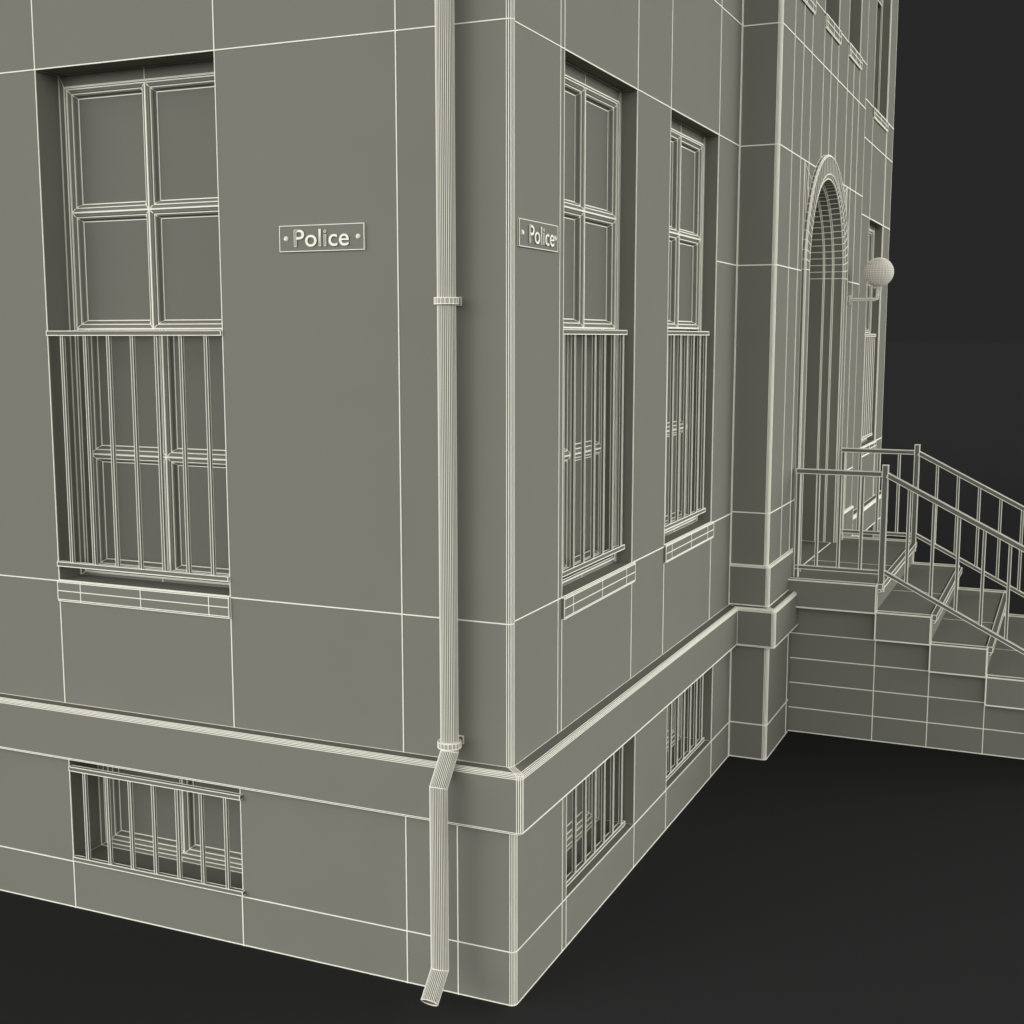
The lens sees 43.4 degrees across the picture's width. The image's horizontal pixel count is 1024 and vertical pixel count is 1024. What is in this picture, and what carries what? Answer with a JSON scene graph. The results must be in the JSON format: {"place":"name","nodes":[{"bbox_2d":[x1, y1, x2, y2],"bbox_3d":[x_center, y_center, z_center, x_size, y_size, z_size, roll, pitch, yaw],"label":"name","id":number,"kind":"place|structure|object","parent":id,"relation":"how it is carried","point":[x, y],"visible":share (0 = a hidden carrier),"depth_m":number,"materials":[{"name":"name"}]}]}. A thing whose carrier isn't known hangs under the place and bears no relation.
{"place":"outdoors","nodes":[
{"label":"outdoors","id":0,"kind":"place"},
{"bbox_2d":[0,342,1023,1023],"bbox_3d":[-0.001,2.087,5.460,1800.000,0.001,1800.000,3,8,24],"label":"ground","id":1,"kind":"structure","parent":0,"point":[804,878],"depth_m":6.29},
{"bbox_2d":[0,0,898,1005],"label":"police station","id":2,"kind":"object","parent":1,"relation":"on","point":[720,170],"visible":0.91,"depth_m":5.93,"materials":[{"name":"grey paint"}]},
{"bbox_2d":[46,330,228,581],"bbox_3d":[-1.723,-0.269,5.906,0.993,1.119,0.026,3,8,24],"label":"window guard","id":3,"kind":"object","parent":2,"relation":"attached to","point":[141,569],"visible":1,"depth_m":5.90,"materials":[{"name":"grey paint"}]},
{"bbox_2d":[57,60,230,618],"bbox_3d":[-1.672,-0.786,5.954,0.999,2.471,0.286,3,8,24],"label":"window","id":4,"kind":"structure","parent":2,"relation":"in","point":[139,152],"depth_m":6.03,"materials":[{"name":"grey paint"}]},
{"bbox_2d":[68,765,244,896],"bbox_3d":[-1.693,1.502,6.096,1.003,0.484,0.026,3,8,24],"label":"window guard","id":5,"kind":"object","parent":2,"relation":"attached to","point":[179,878],"visible":1,"depth_m":6.08,"materials":[{"name":"grey paint"}]},
{"bbox_2d":[98,765,241,872],"bbox_3d":[-1.597,1.446,6.341,1.009,0.534,0.123,3,8,24],"label":"basement window","id":6,"kind":"structure","parent":2,"relation":"in","point":[165,797],"depth_m":6.38,"materials":[{"name":"grey paint"}]},
{"bbox_2d":[279,223,365,251],"bbox_3d":[-0.795,-1.145,5.367,0.414,0.109,0.016,3,8,24],"label":"police sign","id":7,"kind":"object","parent":2,"relation":"attached to","point":[323,237],"visible":1,"depth_m":5.36,"materials":[{"name":"grey paint"}]},
{"bbox_2d":[421,0,463,1005],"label":"drainpipe","id":8,"kind":"object","parent":2,"relation":"attached to","point":[450,741],"visible":1,"depth_m":5.17,"materials":[{"name":"grey metal"}]},
{"bbox_2d":[517,218,557,251],"bbox_3d":[0.110,-1.130,5.259,0.016,0.109,0.410,3,8,24],"label":"police sign","id":9,"kind":"object","parent":2,"relation":"attached to","point":[536,235],"visible":1,"depth_m":5.24,"materials":[{"name":"grey paint"}]},
{"bbox_2d":[567,767,598,849],"bbox_3d":[0.209,1.437,6.439,0.123,0.545,0.989,3,8,24],"label":"basement window","id":10,"kind":"structure","parent":2,"relation":"in","point":[589,779],"depth_m":6.77,"materials":[{"name":"grey paint"}]},
{"bbox_2d":[562,329,626,577],"bbox_3d":[0.378,-0.304,6.090,0.026,1.109,0.933,3,8,24],"label":"window guard","id":11,"kind":"object","parent":2,"relation":"attached to","point":[593,558],"visible":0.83,"depth_m":6.12,"materials":[{"name":"grey paint"}]},
{"bbox_2d":[566,746,624,886],"bbox_3d":[0.397,1.460,6.334,0.026,0.502,0.938,3,8,24],"label":"window guard","id":12,"kind":"object","parent":2,"relation":"attached to","point":[587,859],"visible":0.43,"depth_m":6.37,"materials":[{"name":"grey paint"}]},
{"bbox_2d":[562,62,635,619],"bbox_3d":[0.333,-0.802,6.078,0.226,2.459,1.004,3,8,24],"label":"window","id":13,"kind":"structure","parent":2,"relation":"in","point":[592,106],"depth_m":6.23,"materials":[{"name":"grey paint"}]},
{"bbox_2d":[667,694,681,749],"bbox_3d":[0.839,1.245,7.854,0.124,0.546,0.990,3,8,24],"label":"basement window","id":14,"kind":"structure","parent":2,"relation":"in","point":[680,697],"depth_m":8.25,"materials":[{"name":"grey paint"}]},
{"bbox_2d":[666,674,703,780],"bbox_3d":[1.026,1.269,7.749,0.027,0.503,0.939,3,8,24],"label":"window guard","id":15,"kind":"object","parent":2,"relation":"attached to","point":[680,761],"visible":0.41,"depth_m":7.79,"materials":[{"name":"grey paint"}]},
{"bbox_2d":[665,331,708,529],"bbox_3d":[1.001,-0.494,7.490,0.027,1.110,0.944,3,8,24],"label":"window guard","id":16,"kind":"object","parent":2,"relation":"attached to","point":[684,517],"visible":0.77,"depth_m":7.55,"materials":[{"name":"grey paint"}]},
{"bbox_2d":[664,118,713,562],"bbox_3d":[0.957,-0.997,7.478,0.227,2.450,1.015,3,8,24],"label":"window","id":17,"kind":"structure","parent":2,"relation":"in","point":[687,145],"depth_m":7.69,"materials":[{"name":"grey paint"}]},
{"bbox_2d":[802,0,816,14],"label":"window","id":18,"kind":"structure","parent":2,"relation":"in","point":[811,4],"depth_m":8.71,"materials":[{"name":"grey paint"}]},
{"bbox_2d":[825,13,841,44],"bbox_3d":[2.314,-3.559,9.499,0.137,0.105,0.604,3,8,24],"label":"window","id":19,"kind":"structure","parent":2,"relation":"in","point":[830,25],"depth_m":9.45,"materials":[{"name":"grey paint"}]},
{"bbox_2d":[849,42,862,70],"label":"window","id":20,"kind":"structure","parent":2,"relation":"in","point":[854,55],"depth_m":10.36,"materials":[{"name":"grey paint"}]},
{"bbox_2d":[861,334,875,439],"bbox_3d":[3.797,-1.347,13.779,0.031,1.114,0.938,3,8,24],"label":"window guard","id":21,"kind":"object","parent":2,"relation":"attached to","point":[868,385],"visible":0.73,"depth_m":13.89,"materials":[{"name":"grey paint"}]},
{"bbox_2d":[861,224,875,456],"bbox_3d":[3.754,-1.849,13.767,0.230,2.452,1.008,3,8,24],"label":"window","id":22,"kind":"structure","parent":2,"relation":"in","point":[872,445],"depth_m":14.06,"materials":[{"name":"grey paint"}]},
{"bbox_2d":[847,257,893,303],"bbox_3d":[2.973,-1.915,10.652,0.364,0.379,0.240,3,8,24],"label":"globe lamp","id":23,"kind":"object","parent":2,"relation":"attached to","point":[878,273],"visible":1,"depth_m":10.55,"materials":[{"name":"grey paint"}]},
{"bbox_2d":[873,0,888,131],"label":"window","id":24,"kind":"structure","parent":2,"relation":"in","point":[877,116],"depth_m":13.74,"materials":[{"name":"grey paint"}]},
{"bbox_2d":[788,536,1023,758],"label":"entrance steps","id":25,"kind":"structure","parent":1,"relation":"on","point":[894,662],"depth_m":8.95,"materials":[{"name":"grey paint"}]},
{"bbox_2d":[793,464,1023,654],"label":"handrail","id":26,"kind":"object","parent":25,"relation":"on","point":[881,572],"visible":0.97,"depth_m":8.80,"materials":[{"name":"grey metal"}]},
{"bbox_2d":[840,444,1023,596],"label":"handrail","id":27,"kind":"object","parent":25,"relation":"on","point":[916,452],"visible":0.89,"depth_m":10.48,"materials":[{"name":"grey metal"}]},
{"bbox_2d":[885,0,1023,341],"label":"sky","id":28,"kind":"structure","parent":0,"point":[956,237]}
]}

